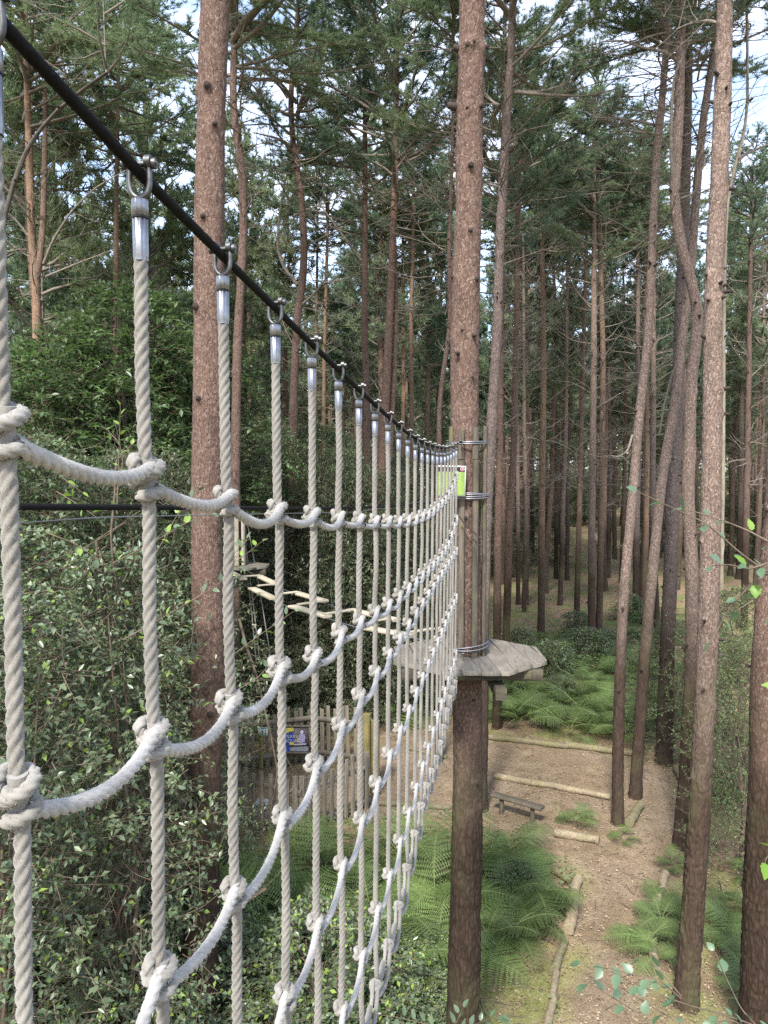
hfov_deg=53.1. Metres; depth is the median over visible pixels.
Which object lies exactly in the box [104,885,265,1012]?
holly bush
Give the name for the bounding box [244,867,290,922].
fern
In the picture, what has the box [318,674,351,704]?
fern
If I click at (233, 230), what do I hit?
pine tree
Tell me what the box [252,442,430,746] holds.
evergreen shrub
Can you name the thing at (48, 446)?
evergreen shrub
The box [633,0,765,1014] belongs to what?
pine tree
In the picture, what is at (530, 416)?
pine tree
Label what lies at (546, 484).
pine tree
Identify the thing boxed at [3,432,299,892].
evergreen shrub
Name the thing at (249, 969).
holly bush
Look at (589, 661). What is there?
fern
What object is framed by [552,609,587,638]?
holly bush
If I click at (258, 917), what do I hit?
fern
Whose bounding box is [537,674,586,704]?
holly bush
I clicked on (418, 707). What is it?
fern
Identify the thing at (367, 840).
fern
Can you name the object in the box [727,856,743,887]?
fern
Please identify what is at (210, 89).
pine tree
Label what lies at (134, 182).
pine tree
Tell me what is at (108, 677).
bare stem
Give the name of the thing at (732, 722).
fern
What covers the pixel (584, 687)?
fern
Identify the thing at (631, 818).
log
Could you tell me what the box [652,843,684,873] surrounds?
fern
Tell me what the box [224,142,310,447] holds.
pine tree
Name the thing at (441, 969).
bramble
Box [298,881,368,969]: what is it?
fern
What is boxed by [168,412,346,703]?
evergreen shrub
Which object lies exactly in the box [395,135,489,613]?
pine tree
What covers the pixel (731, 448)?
pine tree
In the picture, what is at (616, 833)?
fern
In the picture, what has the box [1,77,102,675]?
pine tree
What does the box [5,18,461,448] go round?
steel cable
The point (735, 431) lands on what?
pine tree
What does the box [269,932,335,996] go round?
fern
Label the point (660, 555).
pine tree
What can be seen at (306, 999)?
holly bush
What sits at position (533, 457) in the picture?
pine tree
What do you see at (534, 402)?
pine tree
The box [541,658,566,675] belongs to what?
fern
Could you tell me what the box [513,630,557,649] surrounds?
fern
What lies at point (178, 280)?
pine tree
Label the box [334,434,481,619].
evergreen shrub
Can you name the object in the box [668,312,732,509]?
pine tree
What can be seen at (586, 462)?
pine tree
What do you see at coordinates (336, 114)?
pine tree
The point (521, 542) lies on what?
evergreen shrub
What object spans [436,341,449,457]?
pine tree
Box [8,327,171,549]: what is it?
chestnut sapling
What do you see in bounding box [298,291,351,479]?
pine tree
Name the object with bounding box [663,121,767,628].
pine tree
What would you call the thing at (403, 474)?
evergreen shrub
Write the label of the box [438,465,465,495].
safety sign
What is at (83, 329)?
chestnut sapling
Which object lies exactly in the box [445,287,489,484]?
pine tree
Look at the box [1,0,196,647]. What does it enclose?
pine tree
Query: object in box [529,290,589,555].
pine tree
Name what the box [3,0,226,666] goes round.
pine tree
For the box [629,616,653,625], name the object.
fern
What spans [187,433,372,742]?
evergreen shrub
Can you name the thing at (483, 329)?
pine tree
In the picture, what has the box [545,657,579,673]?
fern
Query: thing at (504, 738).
log
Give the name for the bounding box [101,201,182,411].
pine tree
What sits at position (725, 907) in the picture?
fern
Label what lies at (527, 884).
fern
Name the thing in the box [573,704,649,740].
fern
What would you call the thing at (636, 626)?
fern
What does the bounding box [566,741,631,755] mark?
log
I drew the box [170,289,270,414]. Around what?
pine tree
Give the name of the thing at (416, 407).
pine tree
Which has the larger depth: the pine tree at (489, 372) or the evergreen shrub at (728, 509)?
the pine tree at (489, 372)
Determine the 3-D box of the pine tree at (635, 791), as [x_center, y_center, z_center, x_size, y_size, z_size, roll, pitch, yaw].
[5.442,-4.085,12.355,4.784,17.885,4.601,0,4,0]
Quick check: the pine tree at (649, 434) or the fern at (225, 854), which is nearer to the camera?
the fern at (225, 854)
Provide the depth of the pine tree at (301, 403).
40.33 m
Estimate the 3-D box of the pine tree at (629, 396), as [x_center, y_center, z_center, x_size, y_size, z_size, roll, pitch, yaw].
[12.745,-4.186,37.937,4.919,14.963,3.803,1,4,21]
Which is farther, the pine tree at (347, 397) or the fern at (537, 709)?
the pine tree at (347, 397)
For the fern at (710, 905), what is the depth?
9.19 m
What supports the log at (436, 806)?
on the ground at (622, 882)
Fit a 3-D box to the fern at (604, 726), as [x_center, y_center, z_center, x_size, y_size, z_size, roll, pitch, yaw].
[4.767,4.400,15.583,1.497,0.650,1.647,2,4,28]
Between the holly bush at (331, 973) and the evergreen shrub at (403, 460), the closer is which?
the holly bush at (331, 973)
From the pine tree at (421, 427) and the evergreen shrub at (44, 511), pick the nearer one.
the evergreen shrub at (44, 511)
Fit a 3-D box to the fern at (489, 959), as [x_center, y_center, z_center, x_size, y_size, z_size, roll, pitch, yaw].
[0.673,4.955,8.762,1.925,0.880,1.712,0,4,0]
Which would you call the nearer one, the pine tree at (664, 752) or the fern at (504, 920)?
the fern at (504, 920)
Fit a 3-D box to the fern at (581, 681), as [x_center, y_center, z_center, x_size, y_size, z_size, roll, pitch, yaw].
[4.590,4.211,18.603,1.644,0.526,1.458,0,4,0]
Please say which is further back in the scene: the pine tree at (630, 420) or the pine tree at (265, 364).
the pine tree at (630, 420)
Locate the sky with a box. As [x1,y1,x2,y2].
[1,0,767,469]
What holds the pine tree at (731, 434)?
on the ground at (622, 882)
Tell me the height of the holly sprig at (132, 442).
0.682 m
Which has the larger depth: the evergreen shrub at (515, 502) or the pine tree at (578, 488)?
the evergreen shrub at (515, 502)
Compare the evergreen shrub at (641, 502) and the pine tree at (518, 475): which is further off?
the evergreen shrub at (641, 502)
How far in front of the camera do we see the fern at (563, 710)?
16.53 m
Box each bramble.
[397,907,441,933]
[425,951,447,1000]
[484,858,547,910]
[508,877,573,925]
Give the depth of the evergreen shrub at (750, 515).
47.19 m
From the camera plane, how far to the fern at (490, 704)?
16.80 m
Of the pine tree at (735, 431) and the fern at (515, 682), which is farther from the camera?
the pine tree at (735, 431)
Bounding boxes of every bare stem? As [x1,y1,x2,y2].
[22,423,138,683]
[25,510,142,760]
[55,729,183,1023]
[108,861,290,1016]
[233,607,321,808]
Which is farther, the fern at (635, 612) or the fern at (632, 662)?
the fern at (635, 612)
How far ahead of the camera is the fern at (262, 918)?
8.78 m
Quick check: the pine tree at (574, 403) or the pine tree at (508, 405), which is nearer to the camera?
the pine tree at (508, 405)
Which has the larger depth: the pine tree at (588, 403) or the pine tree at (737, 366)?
the pine tree at (588, 403)
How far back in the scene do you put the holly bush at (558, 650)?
19.63 m
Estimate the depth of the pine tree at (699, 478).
53.58 m
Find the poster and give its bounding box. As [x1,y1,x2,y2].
[286,725,310,753]
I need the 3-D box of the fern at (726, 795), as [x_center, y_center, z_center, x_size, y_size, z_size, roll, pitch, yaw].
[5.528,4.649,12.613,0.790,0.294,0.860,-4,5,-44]
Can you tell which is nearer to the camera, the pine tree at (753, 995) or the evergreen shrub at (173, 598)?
the pine tree at (753, 995)
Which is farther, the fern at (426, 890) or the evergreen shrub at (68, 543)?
the evergreen shrub at (68, 543)
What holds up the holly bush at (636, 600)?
on the ground at (622, 882)
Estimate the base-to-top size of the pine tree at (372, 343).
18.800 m
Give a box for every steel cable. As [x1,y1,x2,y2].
[0,500,438,510]
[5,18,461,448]
[20,499,435,523]
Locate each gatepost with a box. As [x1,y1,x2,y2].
[363,713,370,793]
[371,719,379,794]
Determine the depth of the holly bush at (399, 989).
7.47 m
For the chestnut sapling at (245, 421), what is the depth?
13.69 m
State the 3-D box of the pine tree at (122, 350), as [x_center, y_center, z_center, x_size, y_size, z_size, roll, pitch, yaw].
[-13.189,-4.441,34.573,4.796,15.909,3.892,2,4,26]
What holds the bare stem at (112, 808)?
on the bush at (127, 934)
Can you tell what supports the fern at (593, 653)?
on the ground at (622, 882)
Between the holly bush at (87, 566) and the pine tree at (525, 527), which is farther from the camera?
the pine tree at (525, 527)
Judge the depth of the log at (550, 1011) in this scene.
7.97 m
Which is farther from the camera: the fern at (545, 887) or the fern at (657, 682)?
the fern at (657, 682)
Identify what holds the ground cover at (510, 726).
on the ground at (622, 882)
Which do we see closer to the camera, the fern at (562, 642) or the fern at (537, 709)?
the fern at (537, 709)
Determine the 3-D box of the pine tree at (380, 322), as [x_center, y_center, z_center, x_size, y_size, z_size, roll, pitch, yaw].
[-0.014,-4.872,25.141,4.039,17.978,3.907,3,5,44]
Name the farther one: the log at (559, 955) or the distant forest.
the distant forest
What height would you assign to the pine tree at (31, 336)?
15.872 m
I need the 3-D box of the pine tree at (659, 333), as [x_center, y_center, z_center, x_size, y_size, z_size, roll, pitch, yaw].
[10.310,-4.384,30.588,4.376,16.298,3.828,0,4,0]
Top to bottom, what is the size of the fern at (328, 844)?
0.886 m
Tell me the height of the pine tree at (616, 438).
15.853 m
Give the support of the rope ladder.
hanging from the platform at (256, 568)
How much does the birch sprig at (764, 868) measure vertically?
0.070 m
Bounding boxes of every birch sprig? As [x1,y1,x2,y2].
[570,942,765,1023]
[627,486,767,652]
[760,843,767,879]
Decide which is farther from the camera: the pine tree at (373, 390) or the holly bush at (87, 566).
the pine tree at (373, 390)
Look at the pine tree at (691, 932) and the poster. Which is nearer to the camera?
the pine tree at (691, 932)
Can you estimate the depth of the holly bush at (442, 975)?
7.62 m
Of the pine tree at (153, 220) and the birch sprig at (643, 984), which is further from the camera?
the pine tree at (153, 220)
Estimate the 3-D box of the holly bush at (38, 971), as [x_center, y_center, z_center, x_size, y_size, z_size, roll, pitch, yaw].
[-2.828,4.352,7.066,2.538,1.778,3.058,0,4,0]
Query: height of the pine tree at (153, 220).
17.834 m
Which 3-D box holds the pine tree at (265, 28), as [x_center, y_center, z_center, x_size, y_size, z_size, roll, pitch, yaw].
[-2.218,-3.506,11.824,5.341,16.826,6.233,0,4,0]
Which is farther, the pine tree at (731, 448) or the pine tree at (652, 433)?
the pine tree at (731, 448)
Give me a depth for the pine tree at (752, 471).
53.37 m
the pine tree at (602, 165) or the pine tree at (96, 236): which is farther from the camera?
the pine tree at (96, 236)
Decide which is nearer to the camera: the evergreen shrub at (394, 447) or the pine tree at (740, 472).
the evergreen shrub at (394, 447)
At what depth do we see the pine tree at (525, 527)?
28.61 m
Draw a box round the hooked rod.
[459,516,482,545]
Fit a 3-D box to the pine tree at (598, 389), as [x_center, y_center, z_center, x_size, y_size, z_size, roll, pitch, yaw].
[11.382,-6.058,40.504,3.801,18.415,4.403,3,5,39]
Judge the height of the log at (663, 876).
0.159 m
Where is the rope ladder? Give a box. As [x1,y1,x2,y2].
[247,525,270,659]
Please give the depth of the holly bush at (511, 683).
18.28 m
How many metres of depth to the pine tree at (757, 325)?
30.34 m
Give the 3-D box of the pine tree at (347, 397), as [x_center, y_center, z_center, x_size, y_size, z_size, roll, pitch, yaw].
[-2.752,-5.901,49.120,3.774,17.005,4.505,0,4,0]
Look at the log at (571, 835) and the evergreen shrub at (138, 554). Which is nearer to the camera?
the log at (571, 835)
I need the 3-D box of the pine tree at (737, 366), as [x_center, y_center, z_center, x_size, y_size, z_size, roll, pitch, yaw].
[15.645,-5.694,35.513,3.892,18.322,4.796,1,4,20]
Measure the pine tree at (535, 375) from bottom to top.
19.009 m
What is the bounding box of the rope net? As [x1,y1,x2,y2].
[0,0,458,1023]
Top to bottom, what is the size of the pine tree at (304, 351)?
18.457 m
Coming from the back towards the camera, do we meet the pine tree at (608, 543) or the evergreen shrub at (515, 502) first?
the evergreen shrub at (515, 502)
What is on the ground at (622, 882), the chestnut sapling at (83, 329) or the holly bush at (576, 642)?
the holly bush at (576, 642)
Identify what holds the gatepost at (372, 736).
on the ground at (622, 882)
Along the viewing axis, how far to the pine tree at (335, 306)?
30.28 m
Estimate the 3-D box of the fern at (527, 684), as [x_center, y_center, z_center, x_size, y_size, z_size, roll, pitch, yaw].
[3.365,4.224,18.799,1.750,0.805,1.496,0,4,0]
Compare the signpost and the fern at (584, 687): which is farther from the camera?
the fern at (584, 687)
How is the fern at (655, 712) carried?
on the ground at (622, 882)
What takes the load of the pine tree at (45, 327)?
on the ground at (622, 882)
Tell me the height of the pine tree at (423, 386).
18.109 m
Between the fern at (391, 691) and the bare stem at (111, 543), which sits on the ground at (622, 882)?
the fern at (391, 691)
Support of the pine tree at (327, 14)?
on the ground at (622, 882)
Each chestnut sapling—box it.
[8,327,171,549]
[10,272,242,549]
[93,336,320,529]
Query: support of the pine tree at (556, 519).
on the ground at (622, 882)
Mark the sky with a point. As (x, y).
(187, 8)
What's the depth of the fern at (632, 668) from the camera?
19.64 m
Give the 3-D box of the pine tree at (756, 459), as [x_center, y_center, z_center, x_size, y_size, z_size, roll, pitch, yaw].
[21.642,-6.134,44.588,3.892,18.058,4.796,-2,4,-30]
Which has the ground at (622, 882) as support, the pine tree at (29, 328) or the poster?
the pine tree at (29, 328)
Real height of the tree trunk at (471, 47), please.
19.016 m
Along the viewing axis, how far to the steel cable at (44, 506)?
1.36 m
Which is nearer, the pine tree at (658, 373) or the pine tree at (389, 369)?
the pine tree at (389, 369)
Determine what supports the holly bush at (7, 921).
on the ground at (622, 882)
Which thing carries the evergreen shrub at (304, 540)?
on the ground at (622, 882)
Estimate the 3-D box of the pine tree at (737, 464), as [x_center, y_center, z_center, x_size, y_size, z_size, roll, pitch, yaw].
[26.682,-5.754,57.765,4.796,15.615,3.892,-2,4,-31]
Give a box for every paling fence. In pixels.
[164,751,369,838]
[224,702,357,769]
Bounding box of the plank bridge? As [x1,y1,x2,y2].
[233,571,446,640]
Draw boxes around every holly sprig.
[46,487,250,639]
[61,400,136,511]
[234,538,300,688]
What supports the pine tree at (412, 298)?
on the ground at (622, 882)
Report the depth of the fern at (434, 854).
9.81 m
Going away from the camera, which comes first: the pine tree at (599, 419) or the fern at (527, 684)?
the fern at (527, 684)
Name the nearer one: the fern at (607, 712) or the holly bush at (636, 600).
the fern at (607, 712)
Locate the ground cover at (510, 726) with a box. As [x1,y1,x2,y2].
[8,592,754,1023]
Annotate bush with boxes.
[0,516,136,1022]
[0,535,244,1023]
[0,581,161,1023]
[1,880,180,1021]
[2,720,227,1023]
[5,841,108,943]
[8,948,154,1023]
[37,928,254,1023]
[47,849,184,936]
[79,877,268,1022]
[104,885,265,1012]
[134,911,338,1023]
[210,986,358,1023]
[225,961,329,1023]
[242,883,442,1023]
[268,909,365,980]
[296,965,390,1023]
[321,935,408,1017]
[338,912,446,1020]
[348,961,446,1023]
[378,999,509,1023]
[380,918,448,994]
[382,962,487,1023]
[489,625,554,652]
[503,681,529,697]
[535,638,580,688]
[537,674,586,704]
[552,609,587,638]
[559,626,615,669]
[583,629,632,657]
[604,593,643,623]
[648,690,682,719]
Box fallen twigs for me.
[166,706,742,1023]
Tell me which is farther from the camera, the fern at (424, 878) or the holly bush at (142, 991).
the fern at (424, 878)
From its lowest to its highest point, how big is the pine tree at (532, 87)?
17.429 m
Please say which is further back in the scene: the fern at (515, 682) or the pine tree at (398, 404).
the pine tree at (398, 404)
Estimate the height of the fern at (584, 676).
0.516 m
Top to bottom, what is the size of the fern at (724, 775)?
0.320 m
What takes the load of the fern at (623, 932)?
on the ground at (622, 882)
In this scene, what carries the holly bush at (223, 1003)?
on the ground at (622, 882)
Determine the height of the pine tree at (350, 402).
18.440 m
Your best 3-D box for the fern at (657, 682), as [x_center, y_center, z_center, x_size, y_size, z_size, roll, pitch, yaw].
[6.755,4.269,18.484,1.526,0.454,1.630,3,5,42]
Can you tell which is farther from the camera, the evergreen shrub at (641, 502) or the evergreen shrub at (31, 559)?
the evergreen shrub at (641, 502)
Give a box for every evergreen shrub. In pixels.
[0,421,189,895]
[0,486,76,903]
[1,454,191,848]
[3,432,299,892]
[3,484,48,837]
[16,415,177,754]
[24,424,186,643]
[90,412,269,719]
[126,465,300,755]
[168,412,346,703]
[170,434,303,633]
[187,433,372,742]
[240,418,412,707]
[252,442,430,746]
[259,429,401,624]
[261,447,335,590]
[306,450,446,681]
[318,464,446,724]
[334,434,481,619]
[371,498,492,701]
[446,490,494,570]
[480,480,538,524]
[490,516,537,581]
[493,487,575,563]
[523,478,597,525]
[553,478,619,518]
[616,473,700,524]
[640,494,699,549]
[697,473,764,531]
[724,493,763,559]
[725,486,764,551]
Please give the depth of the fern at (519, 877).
10.17 m
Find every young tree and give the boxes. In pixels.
[624,620,737,763]
[651,584,755,803]
[656,634,752,877]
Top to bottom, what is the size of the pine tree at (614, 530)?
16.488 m
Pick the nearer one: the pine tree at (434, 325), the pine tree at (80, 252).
the pine tree at (80, 252)
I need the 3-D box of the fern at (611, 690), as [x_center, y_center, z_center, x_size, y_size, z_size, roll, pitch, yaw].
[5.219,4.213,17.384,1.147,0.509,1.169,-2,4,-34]
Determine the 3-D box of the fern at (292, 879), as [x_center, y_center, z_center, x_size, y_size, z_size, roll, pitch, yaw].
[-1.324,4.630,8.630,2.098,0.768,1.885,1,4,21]
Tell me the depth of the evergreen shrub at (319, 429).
17.56 m
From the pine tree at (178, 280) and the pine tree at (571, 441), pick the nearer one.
the pine tree at (178, 280)
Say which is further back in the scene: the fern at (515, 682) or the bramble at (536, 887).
the fern at (515, 682)
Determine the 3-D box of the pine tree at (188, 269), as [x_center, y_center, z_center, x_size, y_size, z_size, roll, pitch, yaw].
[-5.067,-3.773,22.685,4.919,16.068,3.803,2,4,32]
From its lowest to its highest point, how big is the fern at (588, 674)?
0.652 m
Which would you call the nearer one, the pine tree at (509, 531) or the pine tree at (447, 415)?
the pine tree at (509, 531)
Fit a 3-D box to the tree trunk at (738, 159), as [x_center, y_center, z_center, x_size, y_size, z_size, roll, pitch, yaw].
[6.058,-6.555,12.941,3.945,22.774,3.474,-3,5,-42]
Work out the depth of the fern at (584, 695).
17.92 m
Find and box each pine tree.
[0,0,130,621]
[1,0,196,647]
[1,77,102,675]
[2,21,106,516]
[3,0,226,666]
[4,0,138,227]
[6,113,112,435]
[11,277,57,390]
[31,306,71,559]
[44,0,195,548]
[44,197,110,452]
[50,242,132,421]
[92,108,193,396]
[92,177,184,410]
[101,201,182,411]
[120,92,281,451]
[130,262,191,424]
[133,179,193,446]
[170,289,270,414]
[173,95,307,637]
[181,0,232,1023]
[183,0,385,713]
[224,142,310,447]
[232,153,344,492]
[233,265,289,431]
[252,284,301,435]
[253,108,391,623]
[255,0,455,706]
[259,0,517,719]
[259,116,361,428]
[259,223,318,436]
[264,346,306,423]
[287,273,360,496]
[288,283,327,441]
[289,317,321,420]
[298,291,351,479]
[301,222,409,462]
[301,248,377,481]
[317,290,362,433]
[318,194,405,571]
[318,282,376,468]
[333,86,438,627]
[333,371,372,470]
[334,109,455,639]
[342,125,455,627]
[349,0,653,812]
[357,228,424,497]
[358,0,543,760]
[370,260,408,429]
[370,277,444,482]
[372,337,423,513]
[393,348,433,501]
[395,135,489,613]
[397,210,488,577]
[398,151,484,509]
[398,346,424,468]
[404,0,632,729]
[414,339,450,497]
[424,13,620,641]
[433,297,509,458]
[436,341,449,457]
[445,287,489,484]
[447,295,489,485]
[451,143,562,604]
[479,222,537,584]
[479,390,484,483]
[480,136,579,604]
[480,267,559,576]
[481,128,579,611]
[489,344,549,543]
[490,102,609,641]
[504,226,599,593]
[504,298,537,507]
[508,242,551,550]
[512,252,576,564]
[514,0,767,826]
[514,175,613,605]
[521,109,632,625]
[522,17,668,661]
[526,211,590,578]
[528,83,669,659]
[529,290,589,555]
[530,0,767,851]
[530,304,551,487]
[533,422,538,482]
[534,333,551,527]
[534,344,587,528]
[539,237,613,580]
[542,0,767,766]
[545,350,587,540]
[568,336,590,522]
[569,375,588,522]
[571,363,586,508]
[572,0,767,799]
[572,97,737,654]
[573,242,634,500]
[575,153,663,591]
[578,118,675,617]
[584,173,633,577]
[584,352,618,488]
[584,353,612,521]
[584,361,621,472]
[585,277,635,559]
[587,339,633,545]
[589,149,707,613]
[596,272,687,505]
[597,186,686,601]
[603,204,671,582]
[611,295,641,520]
[616,347,631,524]
[617,280,659,518]
[619,261,701,464]
[622,360,668,544]
[630,312,689,557]
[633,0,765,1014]
[649,247,735,589]
[650,190,726,493]
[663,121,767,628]
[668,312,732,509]
[687,185,767,480]
[689,342,701,543]
[696,277,767,575]
[697,449,701,517]
[698,228,767,565]
[701,306,767,552]
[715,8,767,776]
[725,347,752,494]
[726,171,767,603]
[726,187,767,579]
[726,287,767,560]
[727,151,767,578]
[737,439,767,1023]
[738,312,767,543]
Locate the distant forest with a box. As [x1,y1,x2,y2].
[266,392,766,510]
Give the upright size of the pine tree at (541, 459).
16.793 m
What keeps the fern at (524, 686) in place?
on the ground at (622, 882)
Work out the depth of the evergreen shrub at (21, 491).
8.83 m
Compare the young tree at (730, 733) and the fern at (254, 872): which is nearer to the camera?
the fern at (254, 872)
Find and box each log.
[379,800,450,809]
[409,746,447,758]
[488,734,568,748]
[494,773,610,799]
[543,969,559,1023]
[550,937,568,971]
[551,865,572,885]
[554,828,599,844]
[562,874,582,935]
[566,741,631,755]
[624,801,644,827]
[646,926,662,974]
[649,870,668,907]
[672,765,678,778]
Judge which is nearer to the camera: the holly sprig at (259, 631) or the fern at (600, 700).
the holly sprig at (259, 631)
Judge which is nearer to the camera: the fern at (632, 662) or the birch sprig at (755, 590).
the birch sprig at (755, 590)
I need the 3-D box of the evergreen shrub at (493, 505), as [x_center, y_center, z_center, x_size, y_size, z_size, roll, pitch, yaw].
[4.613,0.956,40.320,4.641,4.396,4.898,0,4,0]
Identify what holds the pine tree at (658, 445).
on the ground at (622, 882)
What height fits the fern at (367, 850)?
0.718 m
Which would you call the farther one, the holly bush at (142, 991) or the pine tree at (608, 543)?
the pine tree at (608, 543)
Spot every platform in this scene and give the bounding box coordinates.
[223,518,269,574]
[393,426,546,699]
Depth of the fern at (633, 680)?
17.94 m
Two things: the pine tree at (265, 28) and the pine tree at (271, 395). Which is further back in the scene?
the pine tree at (271, 395)
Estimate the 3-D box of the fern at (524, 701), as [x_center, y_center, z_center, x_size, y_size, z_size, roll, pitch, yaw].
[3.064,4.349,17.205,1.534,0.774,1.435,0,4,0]
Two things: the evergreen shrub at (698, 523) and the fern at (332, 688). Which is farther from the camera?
the evergreen shrub at (698, 523)
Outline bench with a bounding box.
[491,791,544,823]
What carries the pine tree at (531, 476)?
on the ground at (622, 882)
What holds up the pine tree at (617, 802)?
on the ground at (622, 882)
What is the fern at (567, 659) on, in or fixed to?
on the ground at (622, 882)
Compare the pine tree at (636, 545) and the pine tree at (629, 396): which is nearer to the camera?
the pine tree at (636, 545)
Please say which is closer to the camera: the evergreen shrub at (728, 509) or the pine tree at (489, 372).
the evergreen shrub at (728, 509)
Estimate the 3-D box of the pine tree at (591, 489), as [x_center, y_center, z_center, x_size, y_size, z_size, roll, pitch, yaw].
[5.691,-4.452,21.434,4.404,17.553,4.549,0,4,0]
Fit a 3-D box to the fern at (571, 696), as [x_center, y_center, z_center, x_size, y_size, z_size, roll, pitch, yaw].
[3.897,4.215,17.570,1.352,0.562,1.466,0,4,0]
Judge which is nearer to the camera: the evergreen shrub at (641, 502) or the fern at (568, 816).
the fern at (568, 816)
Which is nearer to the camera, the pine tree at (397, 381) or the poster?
the poster
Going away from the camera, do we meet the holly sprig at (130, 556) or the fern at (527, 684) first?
the holly sprig at (130, 556)
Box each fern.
[219,824,311,899]
[219,851,358,964]
[221,910,305,1021]
[225,857,358,959]
[239,814,354,919]
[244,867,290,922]
[246,902,278,938]
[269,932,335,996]
[270,710,330,726]
[277,695,325,716]
[281,809,381,898]
[291,832,384,888]
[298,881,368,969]
[304,709,344,736]
[304,852,425,920]
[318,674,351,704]
[325,801,451,857]
[327,843,416,913]
[345,882,447,956]
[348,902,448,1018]
[349,700,428,731]
[368,826,512,935]
[368,882,530,988]
[370,805,497,911]
[371,680,434,705]
[385,684,452,719]
[430,856,528,895]
[438,894,540,955]
[444,836,522,873]
[481,852,547,910]
[481,899,532,939]
[481,904,564,968]
[482,821,552,870]
[482,851,530,875]
[483,857,554,888]
[484,841,561,880]
[485,875,572,941]
[488,690,570,723]
[488,693,524,721]
[489,681,526,703]
[490,688,555,714]
[494,846,585,914]
[505,679,568,720]
[507,678,555,696]
[508,681,555,704]
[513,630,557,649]
[515,698,582,731]
[528,706,599,745]
[529,674,598,695]
[530,685,584,713]
[538,681,612,720]
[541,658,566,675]
[543,650,587,665]
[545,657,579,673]
[547,636,579,655]
[550,667,613,692]
[551,672,605,692]
[554,802,599,825]
[561,627,576,643]
[561,696,630,714]
[562,688,604,706]
[566,656,615,677]
[568,692,653,731]
[572,653,614,675]
[573,647,609,662]
[573,666,613,697]
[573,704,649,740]
[580,680,647,704]
[581,707,655,747]
[595,695,649,731]
[597,645,657,665]
[599,671,652,686]
[602,916,678,949]
[603,662,637,679]
[605,824,643,846]
[606,622,639,633]
[613,652,657,678]
[616,927,702,980]
[624,704,677,732]
[625,678,657,703]
[627,623,641,634]
[628,609,660,616]
[628,628,653,638]
[628,653,658,679]
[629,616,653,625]
[631,675,683,700]
[631,890,681,939]
[633,877,681,921]
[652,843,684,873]
[703,913,740,970]
[704,897,741,949]
[706,887,742,907]
[710,964,739,1011]
[712,782,746,808]
[712,898,741,926]
[712,943,740,977]
[713,764,746,783]
[714,713,745,736]
[714,756,746,788]
[720,777,747,802]
[723,622,741,637]
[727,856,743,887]
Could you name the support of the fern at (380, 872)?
on the ground at (622, 882)
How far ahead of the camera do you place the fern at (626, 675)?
19.07 m
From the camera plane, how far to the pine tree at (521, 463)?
52.39 m
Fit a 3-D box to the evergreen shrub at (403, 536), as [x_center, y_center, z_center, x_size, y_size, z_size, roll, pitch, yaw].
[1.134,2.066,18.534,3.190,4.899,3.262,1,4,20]
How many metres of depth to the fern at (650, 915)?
9.37 m
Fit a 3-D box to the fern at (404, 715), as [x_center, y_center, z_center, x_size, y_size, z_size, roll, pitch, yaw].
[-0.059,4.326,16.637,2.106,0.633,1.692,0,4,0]
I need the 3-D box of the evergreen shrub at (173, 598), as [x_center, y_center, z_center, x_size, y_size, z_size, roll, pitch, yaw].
[-5.052,1.225,16.735,4.350,6.908,4.253,2,4,33]
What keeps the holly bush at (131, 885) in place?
on the ground at (622, 882)
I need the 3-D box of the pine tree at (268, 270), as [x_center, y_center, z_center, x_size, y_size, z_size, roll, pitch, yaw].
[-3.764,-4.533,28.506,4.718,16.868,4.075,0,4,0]
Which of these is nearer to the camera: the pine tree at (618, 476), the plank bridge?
the plank bridge
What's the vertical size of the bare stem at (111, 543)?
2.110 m
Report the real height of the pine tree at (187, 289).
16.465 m
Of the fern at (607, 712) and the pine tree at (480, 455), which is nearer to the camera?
the fern at (607, 712)
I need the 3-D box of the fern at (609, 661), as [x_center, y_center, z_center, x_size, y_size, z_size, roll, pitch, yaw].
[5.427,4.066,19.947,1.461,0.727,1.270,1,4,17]
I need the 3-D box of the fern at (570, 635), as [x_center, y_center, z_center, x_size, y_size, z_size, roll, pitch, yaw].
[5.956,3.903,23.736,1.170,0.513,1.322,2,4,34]
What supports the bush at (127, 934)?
on the ground at (622, 882)
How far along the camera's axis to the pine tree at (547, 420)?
56.01 m
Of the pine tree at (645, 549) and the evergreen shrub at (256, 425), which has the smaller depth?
the evergreen shrub at (256, 425)
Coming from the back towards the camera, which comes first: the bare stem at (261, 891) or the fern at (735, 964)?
the fern at (735, 964)
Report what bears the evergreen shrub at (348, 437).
on the ground at (622, 882)
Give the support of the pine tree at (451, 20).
on the ground at (622, 882)
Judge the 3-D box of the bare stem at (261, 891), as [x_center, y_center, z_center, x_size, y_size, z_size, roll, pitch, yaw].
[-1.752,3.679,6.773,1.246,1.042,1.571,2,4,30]
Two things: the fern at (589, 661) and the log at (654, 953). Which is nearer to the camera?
the log at (654, 953)
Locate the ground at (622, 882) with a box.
[4,470,761,1023]
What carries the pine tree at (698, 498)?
on the ground at (622, 882)
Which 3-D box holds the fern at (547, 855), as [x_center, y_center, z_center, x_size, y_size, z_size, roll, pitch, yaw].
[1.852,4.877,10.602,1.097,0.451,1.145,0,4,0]
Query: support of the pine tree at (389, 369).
on the ground at (622, 882)
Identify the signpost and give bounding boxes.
[258,716,267,770]

